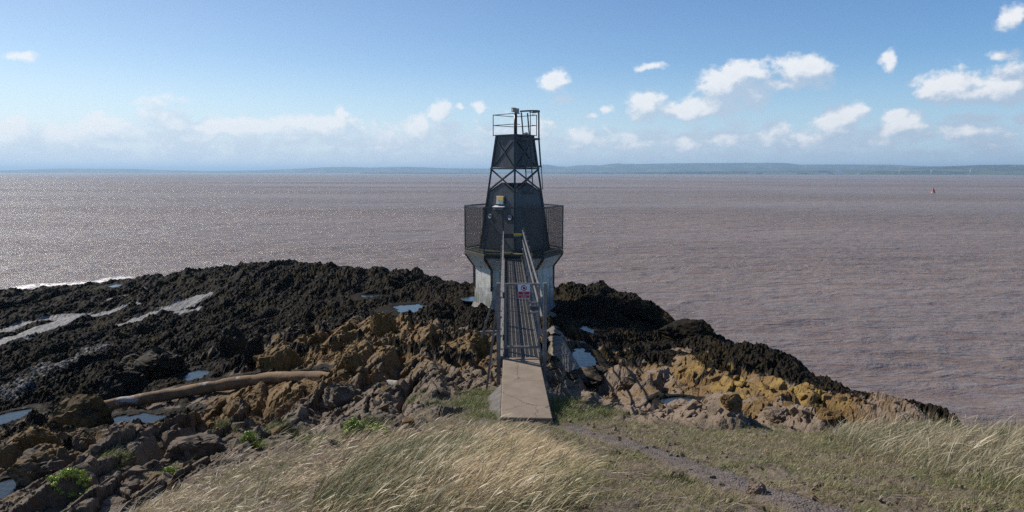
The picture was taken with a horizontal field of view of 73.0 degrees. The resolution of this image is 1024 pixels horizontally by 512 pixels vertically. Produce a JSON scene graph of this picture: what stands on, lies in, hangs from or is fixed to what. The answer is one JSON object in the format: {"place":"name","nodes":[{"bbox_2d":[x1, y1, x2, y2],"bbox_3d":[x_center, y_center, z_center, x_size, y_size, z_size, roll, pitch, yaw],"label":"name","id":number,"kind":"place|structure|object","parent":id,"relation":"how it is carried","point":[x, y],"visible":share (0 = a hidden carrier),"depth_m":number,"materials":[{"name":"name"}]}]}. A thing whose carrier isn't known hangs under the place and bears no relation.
{"place":"outdoors","nodes":[
{"label":"outdoors","id":0,"kind":"place"},
{"bbox_2d":[0,163,936,172],"bbox_3d":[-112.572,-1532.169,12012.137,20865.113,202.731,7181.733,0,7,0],"label":"hills","id":1,"kind":"structure","parent":0,"point":[677,167],"depth_m":11672.06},
{"bbox_2d":[0,173,1023,431],"bbox_3d":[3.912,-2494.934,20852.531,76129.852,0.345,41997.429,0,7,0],"label":"sea","id":2,"kind":"structure","parent":0,"point":[908,287],"depth_m":97.91,"materials":[{"name":"liquid"}]},
{"bbox_2d":[0,259,1023,511],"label":"rocky headland","id":3,"kind":"structure","parent":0,"point":[58,343],"depth_m":19.03,"materials":[{"name":"black stone"}]},
{"bbox_2d":[0,479,26,497],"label":"pool water","id":4,"kind":"structure","parent":3,"relation":"on","point":[8,487],"depth_m":11.37,"materials":[{"name":"blue liquid"}]},
{"bbox_2d":[0,409,31,424],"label":"pool water","id":5,"kind":"structure","parent":3,"relation":"on","point":[8,417],"depth_m":19.10,"materials":[{"name":"blue liquid"}]},
{"bbox_2d":[12,425,55,450],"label":"boulder","id":6,"kind":"object","parent":3,"relation":"on","point":[30,436],"visible":0.63,"depth_m":14.03,"materials":[{"name":"brown stone"}]},
{"bbox_2d":[6,443,76,485],"bbox_3d":[-7.924,3.679,11.768,0.958,0.929,1.050,0,7,0],"label":"boulder","id":7,"kind":"object","parent":3,"relation":"on","point":[31,465],"visible":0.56,"depth_m":11.49,"materials":[{"name":"stone"}]},
{"bbox_2d":[45,466,92,503],"bbox_3d":[-5.525,2.902,8.712,0.613,0.495,0.503,0,7,0],"label":"samphire plant","id":8,"kind":"object","parent":3,"relation":"on","point":[71,472],"visible":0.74,"depth_m":8.67,"materials":[{"name":"green plant"}]},
{"bbox_2d":[47,394,113,432],"bbox_3d":[-10.547,4.040,16.958,1.277,1.282,1.362,0,7,0],"label":"boulder","id":9,"kind":"object","parent":3,"relation":"on","point":[86,410],"visible":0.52,"depth_m":16.74,"materials":[{"name":"brown stone"}]},
{"bbox_2d":[71,429,95,451],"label":"boulder","id":10,"kind":"object","parent":3,"relation":"on","point":[82,440],"visible":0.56,"depth_m":14.49,"materials":[{"name":"grey stone"}]},
{"bbox_2d":[91,370,147,399],"bbox_3d":[-11.608,4.037,20.655,1.068,1.211,1.556,6,9,41],"label":"boulder","id":11,"kind":"object","parent":3,"relation":"on","point":[116,384],"visible":0.62,"depth_m":20.46,"materials":[{"name":"black stone"}]},
{"bbox_2d":[107,413,165,424],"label":"pool water","id":12,"kind":"structure","parent":3,"relation":"on","point":[146,418],"depth_m":17.46,"materials":[{"name":"blue liquid"}]},
{"bbox_2d":[117,347,187,379],"bbox_3d":[-11.873,3.562,23.033,1.929,1.260,1.979,3,8,24],"label":"boulder","id":13,"kind":"object","parent":3,"relation":"on","point":[154,363],"visible":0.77,"depth_m":22.45,"materials":[{"name":"grey stone"}]},
{"bbox_2d":[163,466,176,474],"bbox_3d":[-4.135,2.633,8.419,0.187,0.173,0.201,0,7,0],"label":"samphire plant","id":14,"kind":"object","parent":3,"relation":"on","point":[172,471],"visible":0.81,"depth_m":8.38,"materials":[{"name":"green plant"}]},
{"bbox_2d":[178,370,211,380],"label":"pool water","id":15,"kind":"structure","parent":3,"relation":"on","point":[192,375],"depth_m":22.59,"materials":[{"name":"blue liquid"}]},
{"bbox_2d":[164,433,228,461],"bbox_3d":[-4.727,2.922,10.334,0.857,0.544,0.733,-6,9,-41],"label":"boulder","id":16,"kind":"object","parent":3,"relation":"on","point":[198,446],"visible":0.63,"depth_m":10.10,"materials":[{"name":"grey stone"}]},
{"bbox_2d":[215,324,248,359],"bbox_3d":[-9.739,3.303,24.435,1.262,1.761,1.182,6,9,40],"label":"boulder","id":17,"kind":"object","parent":3,"relation":"on","point":[232,340],"visible":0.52,"depth_m":24.05,"materials":[{"name":"black stone"}]},
{"bbox_2d":[104,371,396,409],"bbox_3d":[-6.583,3.547,18.135,9.151,1.359,1.456,1,7,11],"label":"concrete pipe","id":18,"kind":"object","parent":3,"relation":"on","point":[208,387],"visible":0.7,"depth_m":18.72,"materials":[{"name":"concrete"}]},
{"bbox_2d":[239,429,262,449],"bbox_3d":[-3.573,2.561,9.482,0.328,0.423,0.272,0,7,0],"label":"samphire plant","id":19,"kind":"object","parent":3,"relation":"on","point":[247,434],"visible":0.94,"depth_m":9.42,"materials":[{"name":"green plant"}]},
{"bbox_2d":[243,334,263,368],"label":"boulder","id":20,"kind":"object","parent":3,"relation":"on","point":[254,344],"visible":0.84,"depth_m":21.62,"materials":[{"name":"black stone"}]},
{"bbox_2d":[253,343,302,372],"bbox_3d":[-7.120,3.304,20.959,1.347,1.222,1.362,-5,9,-38],"label":"boulder","id":21,"kind":"object","parent":3,"relation":"on","point":[282,357],"visible":0.61,"depth_m":20.58,"materials":[{"name":"brown stone"}]},
{"bbox_2d":[309,330,329,344],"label":"boulder","id":22,"kind":"object","parent":3,"relation":"on","point":[321,336],"visible":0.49,"depth_m":26.48,"materials":[{"name":"brown stone"}]},
{"bbox_2d":[322,384,362,410],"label":"boulder","id":23,"kind":"object","parent":3,"relation":"on","point":[336,396],"visible":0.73,"depth_m":13.29,"materials":[{"name":"grey stone"}]},
{"bbox_2d":[336,351,364,375],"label":"boulder","id":24,"kind":"object","parent":3,"relation":"on","point":[350,362],"visible":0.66,"depth_m":16.87,"materials":[{"name":"brown stone"}]},
{"bbox_2d":[341,417,366,435],"bbox_3d":[-2.126,2.343,9.312,0.347,0.381,0.321,0,7,0],"label":"samphire plant","id":25,"kind":"object","parent":3,"relation":"on","point":[357,424],"visible":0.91,"depth_m":9.25,"materials":[{"name":"green plant"}]},
{"bbox_2d":[99,385,626,479],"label":"ledge grass","id":26,"kind":"structure","parent":3,"relation":"on","point":[476,393],"depth_m":11.68,"materials":[{"name":"plant"}]},
{"bbox_2d":[361,294,385,296],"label":"pool water","id":27,"kind":"structure","parent":3,"relation":"on","point":[371,295],"depth_m":37.34,"materials":[{"name":"blue liquid"}]},
{"bbox_2d":[135,413,618,511],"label":"long dry grass","id":28,"kind":"structure","parent":3,"relation":"on","point":[491,471],"depth_m":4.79,"materials":[{"name":"beige plant"}]},
{"bbox_2d":[363,422,392,436],"bbox_3d":[-1.826,2.422,9.462,0.399,0.286,0.291,0,7,0],"label":"samphire plant","id":29,"kind":"object","parent":3,"relation":"on","point":[377,425],"visible":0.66,"depth_m":9.41,"materials":[{"name":"green plant"}]},
{"bbox_2d":[370,312,396,336],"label":"boulder","id":30,"kind":"object","parent":3,"relation":"on","point":[381,324],"visible":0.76,"depth_m":24.50,"materials":[{"name":"brown stone"}]},
{"bbox_2d":[312,422,490,511],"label":"green grass hollow","id":31,"kind":"object","parent":3,"relation":"on","point":[351,468],"depth_m":5.21,"materials":[{"name":"plant"}]},
{"bbox_2d":[393,304,426,312],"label":"pool water","id":32,"kind":"structure","parent":3,"relation":"on","point":[411,307],"depth_m":32.31,"materials":[{"name":"blue liquid"}]},
{"bbox_2d":[0,286,934,510],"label":"rock rubble","id":33,"kind":"object","parent":3,"relation":"on","point":[693,404],"visible":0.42,"depth_m":12.67,"materials":[{"name":"brown stone"}]},
{"bbox_2d":[461,297,474,301],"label":"pool water","id":34,"kind":"structure","parent":3,"relation":"on","point":[468,299],"depth_m":32.84,"materials":[{"name":"blue liquid"}]},
{"bbox_2d":[464,332,493,357],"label":"boulder","id":35,"kind":"object","parent":3,"relation":"on","point":[482,346],"visible":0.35,"depth_m":21.02,"materials":[{"name":"brown stone"}]},
{"bbox_2d":[480,228,546,388],"bbox_3d":[-0.098,1.363,21.775,1.471,3.600,16.083,0,7,-1],"label":"footbridge","id":36,"kind":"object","parent":3,"relation":"on","point":[518,331],"visible":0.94,"depth_m":15.85,"materials":[{"name":"metal"}]},
{"bbox_2d":[518,284,529,297],"bbox_3d":[0.234,0.697,13.608,0.235,0.275,0.014,0,7,0],"label":"warning sign","id":37,"kind":"object","parent":36,"relation":"attached to","point":[523,290],"visible":1,"depth_m":13.61,"materials":[{"name":"white metal"}]},
{"bbox_2d":[464,108,563,314],"bbox_3d":[0.088,-1.882,31.450,4.540,9.535,3.932,0,7,0],"label":"lighthouse","id":38,"kind":"object","parent":3,"relation":"on","point":[513,210],"visible":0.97,"depth_m":30.81,"materials":[{"name":"metal"}]},
{"bbox_2d":[487,357,552,424],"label":"concrete ramp","id":39,"kind":"structure","parent":3,"relation":"on","point":[519,392],"depth_m":11.65,"materials":[{"name":"beige concrete"}]},
{"bbox_2d":[547,311,579,371],"bbox_3d":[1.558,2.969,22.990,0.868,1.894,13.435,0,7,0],"label":"boulder","id":40,"kind":"object","parent":3,"relation":"on","point":[557,346],"visible":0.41,"depth_m":20.93,"materials":[{"name":"grey stone"}]},
{"bbox_2d":[108,395,1023,511],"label":"short turf","id":41,"kind":"structure","parent":3,"relation":"on","point":[820,434],"depth_m":6.15,"materials":[{"name":"green plant"}]},
{"bbox_2d":[572,348,596,366],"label":"pool water","id":42,"kind":"structure","parent":3,"relation":"on","point":[582,357],"depth_m":20.84,"materials":[{"name":"blue liquid"}]},
{"bbox_2d":[565,365,607,388],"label":"boulder","id":43,"kind":"object","parent":3,"relation":"on","point":[592,376],"visible":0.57,"depth_m":16.19,"materials":[{"name":"grey stone"}]},
{"bbox_2d":[580,325,593,332],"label":"pool water","id":44,"kind":"structure","parent":3,"relation":"on","point":[587,328],"depth_m":27.86,"materials":[{"name":"blue liquid"}]},
{"bbox_2d":[619,377,635,389],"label":"boulder","id":45,"kind":"object","parent":3,"relation":"on","point":[626,382],"visible":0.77,"depth_m":15.31,"materials":[{"name":"brown stone"}]},
{"bbox_2d":[618,298,663,323],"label":"boulder","id":46,"kind":"object","parent":3,"relation":"on","point":[650,311],"visible":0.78,"depth_m":29.11,"materials":[{"name":"black stone"}]},
{"bbox_2d":[660,397,691,403],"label":"pool water","id":47,"kind":"structure","parent":3,"relation":"on","point":[667,400],"depth_m":14.05,"materials":[{"name":"blue liquid"}]},
{"bbox_2d":[669,470,684,479],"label":"boulder","id":48,"kind":"object","parent":3,"relation":"on","point":[674,473],"visible":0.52,"depth_m":5.44,"materials":[{"name":"grey stone"}]},
{"bbox_2d":[659,318,713,341],"bbox_3d":[6.454,2.920,25.766,1.926,1.254,2.119,0,7,0],"label":"boulder","id":49,"kind":"object","parent":3,"relation":"on","point":[679,330],"visible":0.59,"depth_m":25.30,"materials":[{"name":"black stone"}]},
{"bbox_2d":[558,426,852,511],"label":"gravel path","id":50,"kind":"structure","parent":3,"relation":"on","point":[791,499],"depth_m":5.89,"materials":[{"name":"grey gravel"}]},
{"bbox_2d":[719,393,742,410],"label":"boulder","id":51,"kind":"object","parent":3,"relation":"on","point":[733,401],"visible":0.97,"depth_m":10.23,"materials":[{"name":"brown stone"}]},
{"bbox_2d":[745,481,766,495],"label":"boulder","id":52,"kind":"object","parent":3,"relation":"on","point":[760,488],"visible":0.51,"depth_m":4.92,"materials":[{"name":"beige stone"}]},
{"bbox_2d":[763,406,789,422],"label":"boulder","id":53,"kind":"object","parent":3,"relation":"on","point":[774,414],"visible":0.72,"depth_m":10.61,"materials":[{"name":"grey stone"}]},
{"bbox_2d":[816,407,845,422],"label":"boulder","id":54,"kind":"object","parent":3,"relation":"on","point":[832,414],"visible":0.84,"depth_m":9.91,"materials":[{"name":"brown stone"}]},
{"bbox_2d":[826,404,1023,496],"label":"rank grass","id":55,"kind":"structure","parent":3,"relation":"on","point":[842,431],"depth_m":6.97,"materials":[{"name":"plant"}]},
{"bbox_2d":[0,0,1023,170],"label":"sky","id":56,"kind":"structure","parent":0,"point":[196,85],"materials":[{"name":"blue"}]},
{"bbox_2d":[360,170,1023,174],"bbox_3d":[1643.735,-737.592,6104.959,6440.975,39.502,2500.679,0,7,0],"label":"coastal plain","id":57,"kind":"structure","parent":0,"point":[810,172],"depth_m":6054.15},
{"bbox_2d":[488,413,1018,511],"bbox_3d":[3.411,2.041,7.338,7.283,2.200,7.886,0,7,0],"label":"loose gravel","id":58,"kind":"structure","parent":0,"point":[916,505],"depth_m":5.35,"materials":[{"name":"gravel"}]},
{"bbox_2d":[868,165,1023,170],"bbox_3d":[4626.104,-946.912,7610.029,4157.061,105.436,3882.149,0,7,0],"label":"shore hills","id":59,"kind":"structure","parent":0,"point":[987,168],"depth_m":6839.67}
]}

